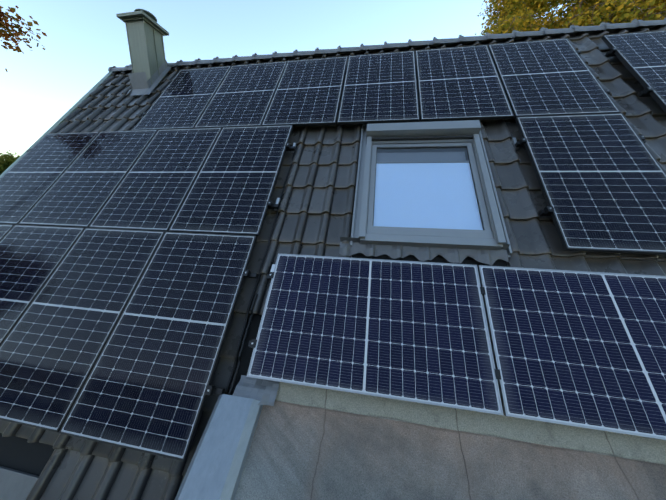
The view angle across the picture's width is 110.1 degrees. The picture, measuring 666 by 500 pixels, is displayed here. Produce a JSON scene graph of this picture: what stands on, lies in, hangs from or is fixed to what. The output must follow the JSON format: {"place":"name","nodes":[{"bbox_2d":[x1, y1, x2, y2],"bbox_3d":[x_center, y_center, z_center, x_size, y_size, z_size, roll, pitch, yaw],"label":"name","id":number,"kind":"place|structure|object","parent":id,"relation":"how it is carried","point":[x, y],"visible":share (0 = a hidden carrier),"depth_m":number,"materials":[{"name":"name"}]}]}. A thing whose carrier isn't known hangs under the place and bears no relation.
{"place":"outdoors","nodes":[
{"label":"outdoors","id":0,"kind":"place"},
{"bbox_2d":[0,466,38,499],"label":"roof window","id":1,"kind":"structure","parent":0,"point":[16,485],"depth_m":1.69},
{"bbox_2d":[0,0,571,156],"label":"sky","id":2,"kind":"structure","parent":0,"point":[84,38],"materials":[{"name":"blue"}]},
{"bbox_2d":[0,73,611,489],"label":"roof deck","id":3,"kind":"structure","parent":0,"point":[20,453],"depth_m":1.86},
{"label":"house walls","id":4,"kind":"object","parent":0,"visible":0},
{"bbox_2d":[0,71,114,177],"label":"verge trim","id":5,"kind":"structure","parent":4,"relation":"attached to","point":[75,107],"depth_m":4.22,"materials":[{"name":"metal"}]},
{"bbox_2d":[0,25,665,499],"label":"roof tiles","id":6,"kind":"object","parent":4,"relation":"on","point":[320,181],"visible":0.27,"depth_m":2.43,"materials":[{"name":"grey tile"}]},
{"bbox_2d":[116,9,172,95],"bbox_3d":[-3.514,-3.621,4.389,0.530,1.510,0.662,3,12,9],"label":"chimney","id":7,"kind":"object","parent":6,"relation":"on","point":[146,32],"visible":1,"depth_m":4.27,"materials":[{"name":"grey metal"}]},
{"bbox_2d":[26,48,665,395],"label":"solar panel mounts","id":8,"kind":"object","parent":6,"relation":"attached to","point":[210,390],"visible":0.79,"depth_m":2.12,"materials":[{"name":"black"}]},
{"bbox_2d":[0,224,13,240],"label":"solar panel","id":9,"kind":"object","parent":8,"relation":"attached to","point":[5,229],"visible":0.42,"depth_m":2.80,"materials":[{"name":"black glass"}]},
{"bbox_2d":[0,225,84,344],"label":"solar panel","id":10,"kind":"object","parent":8,"relation":"attached to","point":[32,257],"visible":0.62,"depth_m":2.50,"materials":[{"name":"black glass"}]},
{"bbox_2d":[0,132,99,224],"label":"solar panel","id":11,"kind":"object","parent":8,"relation":"attached to","point":[29,179],"visible":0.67,"depth_m":3.32,"materials":[{"name":"black glass"}]},
{"bbox_2d":[0,228,164,431],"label":"solar panel","id":12,"kind":"object","parent":8,"relation":"attached to","point":[53,344],"visible":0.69,"depth_m":2.10,"materials":[{"name":"black glass"}]},
{"bbox_2d":[18,129,157,227],"bbox_3d":[-3.219,-1.048,3.164,1.030,1.348,1.139,3,12,9],"label":"solar panel","id":13,"kind":"object","parent":8,"relation":"attached to","point":[81,190],"visible":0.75,"depth_m":3.07,"materials":[{"name":"black glass"}]},
{"bbox_2d":[89,127,221,231],"bbox_3d":[-2.186,-0.991,2.996,1.030,1.348,1.139,3,12,9],"label":"solar panel","id":14,"kind":"object","parent":8,"relation":"attached to","point":[152,190],"visible":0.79,"depth_m":2.90,"materials":[{"name":"black glass"}]},
{"bbox_2d":[59,232,256,460],"bbox_3d":[-1.377,0.601,2.016,1.030,1.348,1.139,3,12,9],"label":"solar panel","id":15,"kind":"object","parent":8,"relation":"attached to","point":[150,378],"visible":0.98,"depth_m":1.89,"materials":[{"name":"black glass"}]},
{"bbox_2d":[133,66,230,129],"bbox_3d":[-2.436,-2.555,3.871,1.030,1.348,1.139,3,12,9],"label":"solar panel","id":16,"kind":"object","parent":8,"relation":"attached to","point":[183,100],"visible":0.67,"depth_m":3.79,"materials":[{"name":"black glass"}]},
{"bbox_2d":[168,125,292,235],"bbox_3d":[-1.152,-0.936,2.827,1.030,1.348,1.139,3,12,9],"label":"solar panel","id":17,"kind":"object","parent":8,"relation":"attached to","point":[232,189],"visible":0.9,"depth_m":2.73,"materials":[{"name":"black glass"}]},
{"bbox_2d":[194,61,286,127],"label":"solar panel","id":18,"kind":"object","parent":8,"relation":"attached to","point":[243,95],"visible":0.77,"depth_m":3.62,"materials":[{"name":"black glass"}]},
{"bbox_2d":[262,56,347,125],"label":"solar panel","id":19,"kind":"object","parent":8,"relation":"attached to","point":[308,92],"visible":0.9,"depth_m":3.44,"materials":[{"name":"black glass"}]},
{"bbox_2d":[247,253,502,414],"bbox_3d":[0.275,0.540,1.840,1.730,0.812,0.689,3,12,9],"label":"solar panel","id":20,"kind":"object","parent":8,"relation":"attached to","point":[414,331],"visible":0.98,"depth_m":1.78,"materials":[{"name":"blue glass"}]},
{"bbox_2d":[337,51,419,124],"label":"solar panel","id":21,"kind":"object","parent":8,"relation":"attached to","point":[380,88],"visible":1,"depth_m":3.27,"materials":[{"name":"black glass"}]},
{"bbox_2d":[415,45,513,121],"bbox_3d":[1.701,-2.336,3.195,1.030,1.348,1.139,3,12,9],"label":"solar panel","id":22,"kind":"object","parent":8,"relation":"attached to","point":[459,83],"visible":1,"depth_m":3.10,"materials":[{"name":"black glass"}]},
{"bbox_2d":[488,38,620,118],"bbox_3d":[2.737,-2.283,3.029,1.030,1.348,1.139,3,12,9],"label":"solar panel","id":23,"kind":"object","parent":8,"relation":"attached to","point":[552,77],"visible":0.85,"depth_m":2.93,"materials":[{"name":"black glass"}]},
{"bbox_2d":[477,265,665,439],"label":"solar panel","id":24,"kind":"object","parent":8,"relation":"attached to","point":[584,349],"visible":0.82,"depth_m":1.58,"materials":[{"name":"blue glass"}]},
{"bbox_2d":[515,113,665,254],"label":"solar panel","id":25,"kind":"object","parent":8,"relation":"attached to","point":[601,178],"visible":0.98,"depth_m":2.15,"materials":[{"name":"black glass"}]},
{"bbox_2d":[601,30,665,111],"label":"solar panel","id":26,"kind":"object","parent":8,"relation":"attached to","point":[641,56],"visible":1,"depth_m":2.94,"materials":[{"name":"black glass"}]},
{"bbox_2d":[108,17,665,71],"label":"ridge tiles","id":27,"kind":"object","parent":6,"relation":"on","point":[571,30],"visible":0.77,"depth_m":3.88,"materials":[{"name":"concrete"}]},
{"bbox_2d":[339,120,511,265],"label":"roof window","id":28,"kind":"structure","parent":6,"relation":"in","point":[424,191],"depth_m":2.40,"materials":[{"name":"grey metal"}]},
{"bbox_2d":[234,382,665,499],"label":"dormer roof","id":29,"kind":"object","parent":6,"relation":"attached to","point":[311,443],"visible":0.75,"depth_m":1.44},
{"bbox_2d":[175,375,279,499],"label":"roof flashing","id":30,"kind":"object","parent":29,"relation":"attached to","point":[216,466],"visible":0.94,"depth_m":1.50,"materials":[{"name":"grey metal"}]},
{"label":"ground","id":31,"kind":"structure","parent":0,"visible":0},
{"bbox_2d":[0,160,6,174],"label":"tree","id":32,"kind":"object","parent":31,"relation":"on","point":[2,167],"depth_m":62.91,"materials":[{"name":"green plant"}]},
{"bbox_2d":[0,150,19,172],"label":"tree","id":33,"kind":"object","parent":31,"relation":"on","point":[6,159],"visible":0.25,"depth_m":68.29,"materials":[{"name":"green plant"}]},
{"bbox_2d":[0,6,46,71],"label":"copper tree","id":34,"kind":"object","parent":31,"relation":"on","point":[6,27],"visible":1,"depth_m":4.01,"materials":[{"name":"brown plant"}]},
{"bbox_2d":[477,0,646,34],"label":"birch tree","id":35,"kind":"object","parent":31,"relation":"on","point":[498,7],"visible":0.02,"depth_m":15.72,"materials":[{"name":"yellow plant"}]},
{"bbox_2d":[475,0,665,35],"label":"birch tree","id":36,"kind":"object","parent":31,"relation":"on","point":[576,16],"visible":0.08,"depth_m":9.77,"materials":[{"name":"yellow plant"}]},
{"bbox_2d":[563,0,647,25],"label":"birch tree","id":37,"kind":"object","parent":31,"relation":"on","point":[595,9],"visible":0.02,"depth_m":12.66,"materials":[{"name":"yellow plant"}]}
]}

